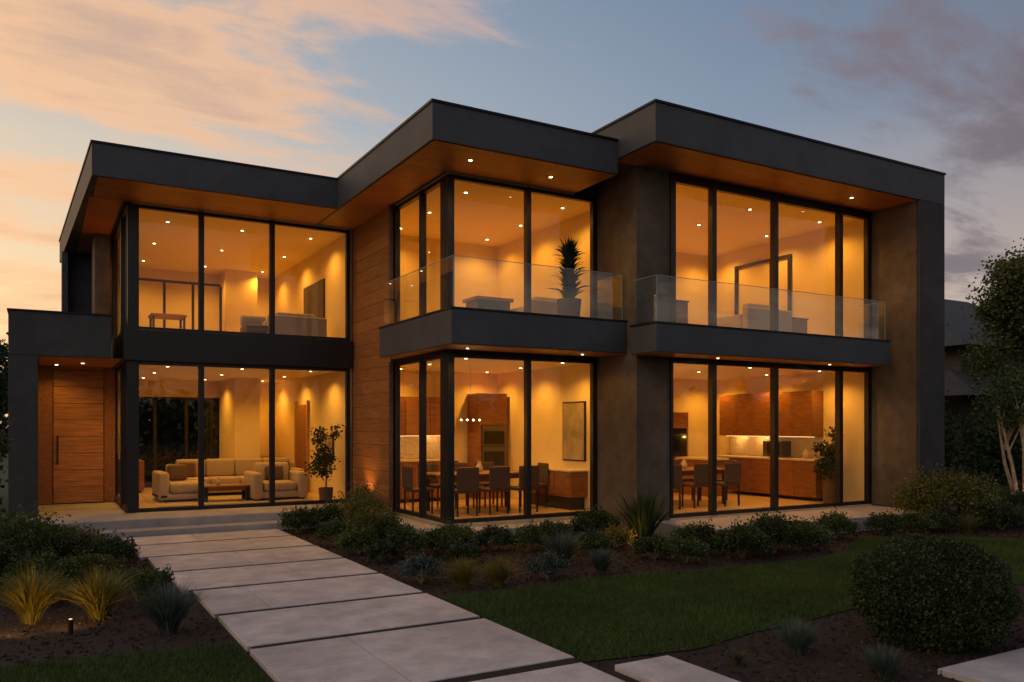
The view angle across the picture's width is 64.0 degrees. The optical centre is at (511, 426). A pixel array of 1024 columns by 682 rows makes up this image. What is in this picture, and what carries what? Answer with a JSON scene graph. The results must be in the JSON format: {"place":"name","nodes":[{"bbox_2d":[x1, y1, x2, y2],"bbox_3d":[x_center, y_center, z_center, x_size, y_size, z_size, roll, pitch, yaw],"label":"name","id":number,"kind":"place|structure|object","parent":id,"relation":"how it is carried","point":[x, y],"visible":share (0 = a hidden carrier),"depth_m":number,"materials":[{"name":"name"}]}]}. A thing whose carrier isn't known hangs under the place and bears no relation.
{"place":"outdoors","nodes":[
{"label":"outdoors","id":0,"kind":"place"},
{"bbox_2d":[38,366,114,504],"bbox_3d":[-9.351,0.190,17.626,1.458,2.920,0.080,0,0,-30],"label":"entry timber panel","id":1,"kind":"object","parent":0,"point":[45,434],"visible":1,"depth_m":17.34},
{"bbox_2d":[0,642,275,681],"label":"lawn","id":2,"kind":"structure","parent":0,"point":[224,663],"depth_m":6.51,"materials":[{"name":"plant"}]},
{"bbox_2d":[139,365,335,382],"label":"living ceiling","id":3,"kind":"structure","parent":0,"point":[183,373],"depth_m":19.38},
{"bbox_2d":[393,353,445,522],"bbox_3d":[-1.681,0.205,14.931,0.120,2.890,2.348,0,0,-30],"label":"dining side window frame","id":4,"kind":"object","parent":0,"point":[422,512],"visible":0.94,"depth_m":14.79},
{"bbox_2d":[315,102,617,285],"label":"roof","id":5,"kind":"structure","parent":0,"point":[427,125],"depth_m":13.20,"materials":[{"name":"metal"}]},
{"bbox_2d":[319,164,444,227],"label":"side soffit","id":6,"kind":"structure","parent":5,"relation":"attached to","point":[399,182],"depth_m":15.15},
{"bbox_2d":[337,98,617,179],"bbox_3d":[-3.052,-4.871,18.896,3.464,0.038,13.450,0,0,-30],"label":"roof cap","id":7,"kind":"object","parent":5,"relation":"on","point":[469,108],"visible":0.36,"depth_m":13.16,"materials":[{"name":"black metal"}]},
{"bbox_2d":[402,140,614,192],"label":"soffit","id":8,"kind":"structure","parent":5,"relation":"attached to","point":[443,156],"depth_m":13.57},
{"bbox_2d":[400,358,580,373],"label":"dining ceiling","id":9,"kind":"structure","parent":0,"point":[483,366],"depth_m":16.98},
{"bbox_2d":[394,172,589,246],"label":"bedroom ceiling","id":10,"kind":"structure","parent":0,"point":[493,215],"depth_m":16.36,"materials":[{"name":"paint"}]},
{"bbox_2d":[0,453,1021,516],"bbox_3d":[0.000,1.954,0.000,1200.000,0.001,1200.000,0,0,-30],"label":"ground","id":11,"kind":"structure","parent":0,"point":[4,491],"depth_m":26.61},
{"bbox_2d":[92,233,111,342],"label":"side wall","id":12,"kind":"structure","parent":11,"relation":"on","point":[101,273],"depth_m":18.30,"materials":[{"name":"paint"}]},
{"bbox_2d":[68,254,91,312],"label":"wing wall","id":13,"kind":"structure","parent":12,"relation":"attached to","point":[79,283],"depth_m":20.53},
{"bbox_2d":[60,142,336,262],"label":"roof","id":14,"kind":"structure","parent":12,"relation":"on","point":[121,163],"depth_m":15.10,"materials":[{"name":"metal"}]},
{"bbox_2d":[77,196,121,252],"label":"side soffit","id":15,"kind":"structure","parent":14,"relation":"attached to","point":[100,215],"depth_m":16.98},
{"bbox_2d":[93,176,335,224],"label":"soffit","id":16,"kind":"structure","parent":14,"relation":"attached to","point":[139,192],"depth_m":15.62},
{"bbox_2d":[131,202,349,278],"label":"lounge ceiling","id":17,"kind":"structure","parent":14,"relation":"attached to","point":[175,247],"depth_m":19.04,"materials":[{"name":"beige paint"}]},
{"bbox_2d":[139,399,218,487],"bbox_3d":[-10.110,-0.968,25.704,8.761,6.162,4.013,0,0,-30],"label":"hedge","id":18,"kind":"object","parent":11,"relation":"on","point":[170,437],"visible":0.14,"depth_m":24.84,"materials":[{"name":"green plant"}]},
{"bbox_2d":[945,381,1021,495],"bbox_3d":[14.064,0.293,22.462,12.460,3.524,3.550,0,0,-3],"label":"hedge","id":19,"kind":"object","parent":11,"relation":"on","point":[988,447],"visible":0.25,"depth_m":22.11,"materials":[{"name":"green plant"}]},
{"bbox_2d":[0,495,1023,681],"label":"garden bed","id":20,"kind":"object","parent":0,"point":[103,642],"depth_m":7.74,"materials":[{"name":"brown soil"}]},
{"bbox_2d":[8,354,37,520],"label":"portal pier","id":21,"kind":"structure","parent":20,"relation":"on","point":[23,425],"depth_m":14.78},
{"bbox_2d":[8,310,110,364],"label":"portal roof","id":22,"kind":"structure","parent":21,"relation":"on","point":[55,334],"depth_m":15.06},
{"bbox_2d":[0,561,72,624],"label":"ornamental grass","id":23,"kind":"object","parent":20,"relation":"on","point":[28,600],"depth_m":8.03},
{"bbox_2d":[0,500,84,563],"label":"shrub","id":24,"kind":"object","parent":20,"relation":"on","point":[39,531],"visible":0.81,"depth_m":10.82,"materials":[{"name":"green plant"}]},
{"bbox_2d":[0,546,86,587],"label":"shrub","id":25,"kind":"object","parent":20,"relation":"on","point":[65,566],"visible":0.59,"depth_m":9.48,"materials":[{"name":"green plant"}]},
{"bbox_2d":[10,521,117,560],"bbox_3d":[-6.250,1.652,11.383,1.456,0.617,1.484,0,0,-30],"label":"shrub","id":26,"kind":"object","parent":20,"relation":"on","point":[88,536],"visible":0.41,"depth_m":11.30,"materials":[{"name":"green plant"}]},
{"bbox_2d":[52,563,140,620],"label":"ornamental grass","id":27,"kind":"object","parent":20,"relation":"on","point":[98,600],"depth_m":8.20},
{"bbox_2d":[83,529,143,566],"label":"shrub","id":28,"kind":"object","parent":20,"relation":"on","point":[115,548],"visible":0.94,"depth_m":11.09,"materials":[{"name":"green plant"}]},
{"bbox_2d":[106,562,174,602],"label":"shrub","id":29,"kind":"object","parent":20,"relation":"on","point":[148,576],"visible":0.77,"depth_m":8.96,"materials":[{"name":"green plant"}]},
{"bbox_2d":[119,577,208,634],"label":"ornamental grass","id":30,"kind":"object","parent":20,"relation":"on","point":[168,614],"depth_m":7.65,"materials":[{"name":"green plant"}]},
{"bbox_2d":[27,503,348,530],"bbox_3d":[-5.802,1.802,15.752,6.080,0.296,1.290,0,0,-30],"label":"entry porch","id":31,"kind":"object","parent":20,"relation":"on","point":[163,518],"visible":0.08,"depth_m":15.13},
{"bbox_2d":[53,370,102,503],"bbox_3d":[-9.322,0.220,17.625,0.950,2.832,0.090,0,0,-30],"label":"front door","id":32,"kind":"structure","parent":31,"relation":"attached to","point":[85,419],"depth_m":17.58,"materials":[{"name":"wood"}]},
{"bbox_2d":[38,502,125,516],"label":"porch floor","id":33,"kind":"structure","parent":31,"relation":"attached to","point":[88,509],"depth_m":16.31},
{"bbox_2d":[115,367,125,504],"bbox_3d":[-8.250,0.195,17.296,0.001,2.910,3.590,0,0,-30],"label":"window","id":34,"kind":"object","parent":31,"relation":"on","point":[117,435],"visible":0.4,"depth_m":17.90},
{"bbox_2d":[127,360,349,512],"bbox_3d":[-5.447,0.195,16.759,4.400,2.910,0.120,0,0,-30],"label":"living window frame","id":35,"kind":"object","parent":31,"relation":"on","point":[132,436],"visible":0.91,"depth_m":16.28,"materials":[{"name":"metal"}]},
{"bbox_2d":[83,520,316,539],"bbox_3d":[-5.726,1.875,14.789,4.350,0.150,0.445,0,0,-30],"label":"entry step","id":36,"kind":"object","parent":20,"relation":"on","point":[194,529],"visible":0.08,"depth_m":14.66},
{"bbox_2d":[354,206,393,513],"bbox_3d":[-2.861,-1.170,16.905,0.063,6.240,2.250,0,0,-30],"label":"siding backing","id":37,"kind":"object","parent":20,"relation":"on","point":[368,431],"visible":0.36,"depth_m":17.17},
{"bbox_2d":[353,207,391,510],"bbox_3d":[-2.903,-1.183,16.881,0.030,6.219,2.230,0,0,-30],"label":"timber siding","id":38,"kind":"object","parent":37,"relation":"attached to","point":[370,275],"visible":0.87,"depth_m":16.82,"materials":[{"name":"wood"}]},
{"bbox_2d":[389,205,392,513],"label":"siding corner trim","id":39,"kind":"structure","parent":38,"relation":"attached to","point":[391,363],"depth_m":15.85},
{"bbox_2d":[383,518,428,558],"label":"shrub","id":40,"kind":"object","parent":20,"relation":"on","point":[403,536],"visible":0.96,"depth_m":11.90,"materials":[{"name":"green plant"}]},
{"bbox_2d":[393,551,446,583],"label":"shrub","id":41,"kind":"object","parent":20,"relation":"on","point":[408,567],"visible":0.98,"depth_m":10.12,"materials":[{"name":"green plant"}]},
{"bbox_2d":[420,517,479,553],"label":"shrub","id":42,"kind":"object","parent":20,"relation":"on","point":[452,533],"visible":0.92,"depth_m":12.35,"materials":[{"name":"green plant"}]},
{"bbox_2d":[563,501,627,536],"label":"shrub","id":43,"kind":"object","parent":20,"relation":"on","point":[596,519],"visible":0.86,"depth_m":13.68,"materials":[{"name":"green plant"}]},
{"bbox_2d":[597,166,669,536],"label":"stucco pier","id":44,"kind":"structure","parent":20,"relation":"on","point":[633,391],"depth_m":14.62,"materials":[{"name":"paint"}]},
{"bbox_2d":[608,486,674,539],"bbox_3d":[2.151,1.447,13.691,1.300,1.041,1.195,0,0,-30],"label":"yucca","id":45,"kind":"object","parent":20,"relation":"on","point":[653,527],"visible":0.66,"depth_m":13.51,"materials":[{"name":"green plant"}]},
{"bbox_2d":[658,532,713,563],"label":"shrub","id":46,"kind":"object","parent":20,"relation":"on","point":[676,546],"visible":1,"depth_m":11.46,"materials":[{"name":"green plant"}]},
{"bbox_2d":[710,517,776,558],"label":"shrub","id":47,"kind":"object","parent":20,"relation":"on","point":[739,537],"visible":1,"depth_m":11.87,"materials":[{"name":"green plant"}]},
{"bbox_2d":[732,507,808,552],"bbox_3d":[3.986,1.598,12.498,1.200,0.723,1.149,0,0,-30],"label":"shrub","id":48,"kind":"object","parent":20,"relation":"on","point":[776,526],"visible":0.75,"depth_m":12.28,"materials":[{"name":"green plant"}]},
{"bbox_2d":[717,220,863,501],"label":"kitchen side walls","id":49,"kind":"structure","parent":20,"relation":"on","point":[813,262],"depth_m":18.60,"materials":[{"name":"paint"}]},
{"bbox_2d":[630,323,889,364],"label":"balcony slab","id":50,"kind":"structure","parent":49,"relation":"attached to","point":[659,337],"depth_m":14.74,"materials":[{"name":"paint"}]},
{"bbox_2d":[633,352,886,367],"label":"balcony soffit","id":51,"kind":"structure","parent":49,"relation":"attached to","point":[731,358],"depth_m":15.17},
{"bbox_2d":[676,184,859,255],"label":"living ceiling","id":52,"kind":"structure","parent":49,"relation":"attached to","point":[740,226],"depth_m":17.80,"materials":[{"name":"beige paint"}]},
{"bbox_2d":[670,172,870,215],"bbox_3d":[5.221,-4.516,16.122,5.550,0.093,0.120,0,0,-30],"label":"header","id":53,"kind":"object","parent":49,"relation":"attached to","point":[749,190],"visible":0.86,"depth_m":15.87},
{"bbox_2d":[670,357,870,369],"bbox_3d":[5.221,-1.480,16.122,5.550,0.536,0.120,0,0,-30],"label":"floor header","id":54,"kind":"object","parent":49,"relation":"attached to","point":[770,363],"visible":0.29,"depth_m":15.90},
{"bbox_2d":[670,177,870,338],"bbox_3d":[5.231,-3.110,16.105,5.550,2.720,0.120,0,0,-30],"label":"living upper window frame","id":55,"kind":"object","parent":54,"relation":"on","point":[713,190],"visible":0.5,"depth_m":16.00,"materials":[{"name":"metal"}]},
{"bbox_2d":[771,617,830,655],"bbox_3d":[2.449,1.787,7.019,0.580,0.333,0.566,0,0,-30],"label":"blue fescue","id":56,"kind":"object","parent":20,"relation":"on","point":[797,641],"visible":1,"depth_m":6.96,"materials":[{"name":"green plant"}]},
{"bbox_2d":[852,641,913,681],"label":"blue fescue","id":57,"kind":"object","parent":20,"relation":"on","point":[884,665],"visible":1,"depth_m":6.25,"materials":[{"name":"green plant"}]},
{"bbox_2d":[871,200,944,511],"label":"end pier","id":58,"kind":"structure","parent":20,"relation":"on","point":[930,332],"depth_m":16.70,"materials":[{"name":"paint"}]},
{"bbox_2d":[596,102,944,204],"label":"roof","id":59,"kind":"structure","parent":58,"relation":"on","point":[654,122],"depth_m":14.37,"materials":[{"name":"metal"}]},
{"bbox_2d":[618,142,916,212],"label":"soffit","id":60,"kind":"structure","parent":59,"relation":"attached to","point":[666,158],"depth_m":15.01,"materials":[{"name":"wood"}]},
{"bbox_2d":[592,99,945,174],"bbox_3d":[2.023,-5.211,21.250,7.710,0.038,14.440,0,0,-30],"label":"roof cap","id":61,"kind":"object","parent":59,"relation":"on","point":[745,123],"visible":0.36,"depth_m":14.33,"materials":[{"name":"black metal"}]},
{"bbox_2d":[872,201,916,507],"bbox_3d":[7.926,-1.450,17.006,0.016,6.200,1.030,0,0,-30],"label":"end pier lining","id":62,"kind":"object","parent":58,"relation":"attached to","point":[894,321],"visible":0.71,"depth_m":16.98,"materials":[{"name":"concrete"}]},
{"bbox_2d":[848,530,1023,653],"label":"round bush","id":63,"kind":"object","parent":20,"relation":"on","point":[921,591],"visible":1,"depth_m":6.96,"materials":[{"name":"green plant"}]},
{"bbox_2d":[880,460,1008,528],"bbox_3d":[8.377,1.310,16.019,2.268,1.307,2.393,0,0,-30],"label":"shrub","id":64,"kind":"object","parent":20,"relation":"on","point":[953,489],"visible":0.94,"depth_m":15.77,"materials":[{"name":"green plant"}]},
{"bbox_2d":[945,238,1023,388],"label":"tree","id":65,"kind":"object","parent":20,"relation":"on","point":[1002,309],"visible":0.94,"depth_m":22.16,"materials":[{"name":"green plant"}]},
{"bbox_2d":[961,494,1023,530],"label":"shrub","id":66,"kind":"object","parent":20,"relation":"on","point":[1006,514],"visible":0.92,"depth_m":15.09,"materials":[{"name":"green plant"}]},
{"bbox_2d":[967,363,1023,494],"bbox_3d":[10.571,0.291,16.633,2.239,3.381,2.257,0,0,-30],"label":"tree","id":67,"kind":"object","parent":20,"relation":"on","point":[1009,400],"visible":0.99,"depth_m":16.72,"materials":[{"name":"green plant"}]},
{"bbox_2d":[0,0,1023,427],"label":"sky","id":68,"kind":"structure","parent":0,"point":[305,86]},
{"bbox_2d":[122,529,1023,681],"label":"garden path","id":69,"kind":"structure","parent":0,"point":[281,606],"depth_m":7.74,"materials":[{"name":"concrete"}]},
{"bbox_2d":[673,252,707,456],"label":"kitchen back wall","id":70,"kind":"structure","parent":0,"point":[690,396],"depth_m":21.19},
{"bbox_2d":[436,535,1023,661],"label":"lawn","id":71,"kind":"structure","parent":0,"point":[607,617],"depth_m":8.90,"materials":[{"name":"plant"}]},
{"bbox_2d":[673,363,834,379],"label":"kitchen ceiling","id":72,"kind":"structure","parent":0,"point":[684,371],"depth_m":18.41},
{"bbox_2d":[717,303,791,331],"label":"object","id":73,"kind":"object","parent":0,"point":[754,316],"visible":0.47,"depth_m":16.57,"materials":[{"name":"fabric"}]},
{"bbox_2d":[654,505,925,544],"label":"kitchen terrace","id":74,"kind":"structure","parent":0,"point":[723,522],"depth_m":15.16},
{"bbox_2d":[945,347,1023,484],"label":"walls","id":75,"kind":"structure","parent":0,"point":[961,406],"depth_m":26.39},
{"bbox_2d":[945,299,1015,349],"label":"roof","id":76,"kind":"structure","parent":75,"relation":"on","point":[955,315],"depth_m":27.77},
{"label":"upper lounge floor","id":77,"kind":"structure","parent":0,"visible":0},
{"bbox_2d":[111,330,124,368],"bbox_3d":[-8.307,-1.555,17.316,0.140,0.590,3.699,0,0,-30],"label":"floor band side","id":78,"kind":"object","parent":77,"relation":"attached to","point":[117,348],"visible":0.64,"depth_m":16.79,"materials":[{"name":"paint"}]},
{"bbox_2d":[112,204,126,341],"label":"lounge side window frame","id":79,"kind":"object","parent":78,"relation":"on","point":[120,228],"visible":0.41,"depth_m":16.63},
{"bbox_2d":[219,269,256,331],"bbox_3d":[-7.621,-3.039,22.783,0.850,2.419,0.890,0,0,-30],"label":"chimney breast","id":80,"kind":"object","parent":77,"relation":"on","point":[239,293],"visible":0.5,"depth_m":22.37,"materials":[{"name":"paint"}]},
{"bbox_2d":[262,312,326,336],"bbox_3d":[-4.840,-2.152,18.108,1.300,0.645,0.850,0,0,-30],"label":"lounge sofa","id":81,"kind":"object","parent":77,"relation":"on","point":[299,324],"visible":0.57,"depth_m":17.77,"materials":[{"name":"fabric"}]},
{"bbox_3d":[4.011,1.842,18.183,5.490,0.215,4.700,0,0,-30],"label":"foundation","id":82,"kind":"object","parent":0,"visible":0},
{"bbox_2d":[670,491,871,519],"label":"kitchen floor","id":83,"kind":"structure","parent":82,"relation":"on","point":[752,500],"depth_m":17.52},
{"bbox_2d":[670,359,870,517],"bbox_3d":[5.231,0.220,16.105,5.550,2.860,0.120,0,0,-30],"label":"kitchen window frame","id":84,"kind":"object","parent":83,"relation":"on","point":[712,437],"visible":0.97,"depth_m":16.01,"materials":[{"name":"metal"}]},
{"bbox_2d":[717,391,834,497],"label":"kitchen units","id":85,"kind":"object","parent":83,"relation":"on","point":[743,418],"visible":0.81,"depth_m":19.13},
{"bbox_2d":[811,426,843,502],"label":"potted plant","id":86,"kind":"object","parent":83,"relation":"on","point":[827,478],"visible":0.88,"depth_m":17.52,"materials":[{"name":"green plant"}]},
{"bbox_3d":[-7.175,1.842,19.757,4.500,0.215,7.000,0,0,-30],"label":"foundation","id":87,"kind":"object","parent":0,"visible":0},
{"bbox_2d":[135,488,346,512],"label":"living floor","id":88,"kind":"structure","parent":87,"relation":"on","point":[144,502],"depth_m":17.98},
{"bbox_2d":[139,380,268,455],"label":"living back wall","id":89,"kind":"structure","parent":88,"relation":"on","point":[158,388],"depth_m":22.66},
{"bbox_2d":[139,397,218,487],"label":"window frame","id":90,"kind":"object","parent":89,"relation":"attached to","point":[185,399],"visible":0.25,"depth_m":22.55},
{"bbox_2d":[139,268,268,330],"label":"back wall","id":91,"kind":"structure","parent":89,"relation":"on","point":[178,298],"depth_m":22.49,"materials":[{"name":"paint"}]},
{"bbox_2d":[123,329,352,368],"bbox_3d":[-5.440,-1.555,16.706,4.500,0.590,0.220,0,0,-30],"label":"floor band","id":92,"kind":"object","parent":89,"relation":"on","point":[164,346],"visible":1,"depth_m":16.49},
{"bbox_2d":[127,203,349,340],"bbox_3d":[-5.447,-3.060,16.759,4.400,2.420,0.120,0,0,-30],"label":"lounge window frame","id":93,"kind":"object","parent":92,"relation":"on","point":[133,265],"visible":0.84,"depth_m":16.28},
{"bbox_2d":[142,492,312,506],"bbox_3d":[-6.657,1.643,18.959,3.200,0.010,3.300,0,0,-30],"label":"area rug","id":94,"kind":"object","parent":88,"relation":"on","point":[226,498],"visible":0.64,"depth_m":18.09,"materials":[{"name":"fabric"}]},
{"bbox_2d":[152,464,206,502],"bbox_3d":[-7.419,1.260,18.277,1.000,0.780,1.220,0,0,-30],"label":"armchair","id":95,"kind":"object","parent":94,"relation":"on","point":[172,483],"visible":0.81,"depth_m":17.82,"materials":[{"name":"fabric"}]},
{"bbox_2d":[166,457,303,492],"bbox_3d":[-6.727,1.220,19.980,3.100,0.860,1.000,0,0,-30],"label":"sectional sofa","id":96,"kind":"object","parent":94,"relation":"on","point":[228,470],"visible":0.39,"depth_m":19.87,"materials":[{"name":"fabric"}]},
{"bbox_2d":[244,462,307,500],"bbox_3d":[-5.379,1.240,18.622,1.220,0.820,1.040,0,0,-30],"label":"armchair","id":97,"kind":"object","parent":94,"relation":"on","point":[291,483],"visible":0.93,"depth_m":18.39,"materials":[{"name":"fabric"}]},
{"bbox_2d":[219,378,259,458],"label":"column wall","id":98,"kind":"structure","parent":88,"relation":"on","point":[239,417],"depth_m":21.39,"materials":[{"name":"paint"}]},
{"bbox_2d":[304,424,344,499],"bbox_3d":[-4.109,0.795,17.928,0.769,1.710,0.756,0,0,20],"label":"potted plant","id":99,"kind":"object","parent":88,"relation":"on","point":[324,459],"visible":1,"depth_m":17.92,"materials":[{"name":"green plant"}]},
{"bbox_2d":[275,231,351,498],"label":"partition wall","id":100,"kind":"structure","parent":87,"relation":"on","point":[324,394],"depth_m":19.64,"materials":[{"name":"paint"}]},
{"bbox_3d":[-0.690,1.842,16.685,3.530,0.215,4.600,0,0,-30],"label":"middle foundation","id":101,"kind":"object","parent":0,"visible":0},
{"bbox_2d":[395,497,589,526],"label":"dining floor","id":102,"kind":"structure","parent":101,"relation":"on","point":[514,507],"depth_m":15.87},
{"bbox_2d":[400,235,496,500],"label":"dining back wall","id":103,"kind":"structure","parent":102,"relation":"on","point":[477,276],"depth_m":18.89,"materials":[{"name":"paint"}]},
{"bbox_2d":[400,396,460,499],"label":"kitchen cabinets","id":104,"kind":"object","parent":103,"relation":"attached to","point":[409,425],"visible":0.36,"depth_m":18.11,"materials":[{"name":"brown wood"}]},
{"bbox_2d":[443,349,597,359],"bbox_3d":[0.222,-1.546,14.615,3.119,0.608,0.138,0,0,-30],"label":"floor header","id":105,"kind":"object","parent":103,"relation":"on","point":[517,354],"visible":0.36,"depth_m":14.47},
{"bbox_2d":[446,174,596,317],"bbox_3d":[0.240,-3.055,14.612,3.090,2.410,0.120,0,0,-30],"label":"bedroom window frame","id":106,"kind":"object","parent":105,"relation":"on","point":[452,178],"visible":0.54,"depth_m":14.58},
{"bbox_2d":[379,308,626,357],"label":"balcony slab","id":107,"kind":"structure","parent":106,"relation":"attached to","point":[462,326],"depth_m":13.70,"materials":[{"name":"paint"}]},
{"bbox_2d":[431,343,625,356],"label":"balcony soffit","id":108,"kind":"structure","parent":107,"relation":"attached to","point":[452,346],"depth_m":13.98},
{"bbox_2d":[548,236,591,316],"bbox_3d":[0.996,-2.647,14.548,0.754,1.524,0.729,0,0,-30],"label":"potted plant","id":109,"kind":"object","parent":107,"relation":"on","point":[568,303],"visible":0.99,"depth_m":14.42,"materials":[{"name":"green plant"}]},
{"bbox_2d":[468,393,506,498],"bbox_3d":[-0.552,0.450,18.900,0.720,2.400,0.680,0,0,-30],"label":"tall cabinet","id":110,"kind":"object","parent":102,"relation":"on","point":[487,437],"depth_m":18.67,"materials":[{"name":"brown wood"}]},
{"bbox_2d":[446,353,596,523],"bbox_3d":[0.240,0.205,14.612,3.090,2.890,0.120,0,0,-30],"label":"dining window frame","id":111,"kind":"object","parent":102,"relation":"on","point":[450,357],"visible":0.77,"depth_m":14.57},
{"bbox_2d":[497,211,589,509],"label":"dining side wall","id":112,"kind":"structure","parent":102,"relation":"on","point":[553,389],"depth_m":17.58,"materials":[{"name":"paint"}]},
{"bbox_2d":[392,350,443,361],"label":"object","id":113,"kind":"object","parent":112,"relation":"attached to","point":[418,356],"visible":0.21,"depth_m":14.81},
{"bbox_2d":[393,175,445,322],"bbox_3d":[-1.681,-3.055,14.931,0.120,2.410,2.348,0,0,-30],"label":"bedroom side window frame","id":114,"kind":"object","parent":113,"relation":"on","point":[421,195],"visible":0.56,"depth_m":14.79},
{"bbox_2d":[563,401,585,461],"bbox_3d":[1.258,0.100,16.596,0.045,1.200,0.800,0,0,-30],"label":"framed picture","id":115,"kind":"object","parent":112,"relation":"attached to","point":[574,431],"visible":1,"depth_m":16.54,"materials":[{"name":"paper"}]},
{"bbox_2d":[531,467,587,509],"bbox_3d":[0.893,1.260,16.847,0.415,0.780,1.740,0,0,-30],"label":"sideboard","id":116,"kind":"object","parent":102,"relation":"on","point":[566,489],"visible":0.77,"depth_m":16.25,"materials":[{"name":"brown wood"}]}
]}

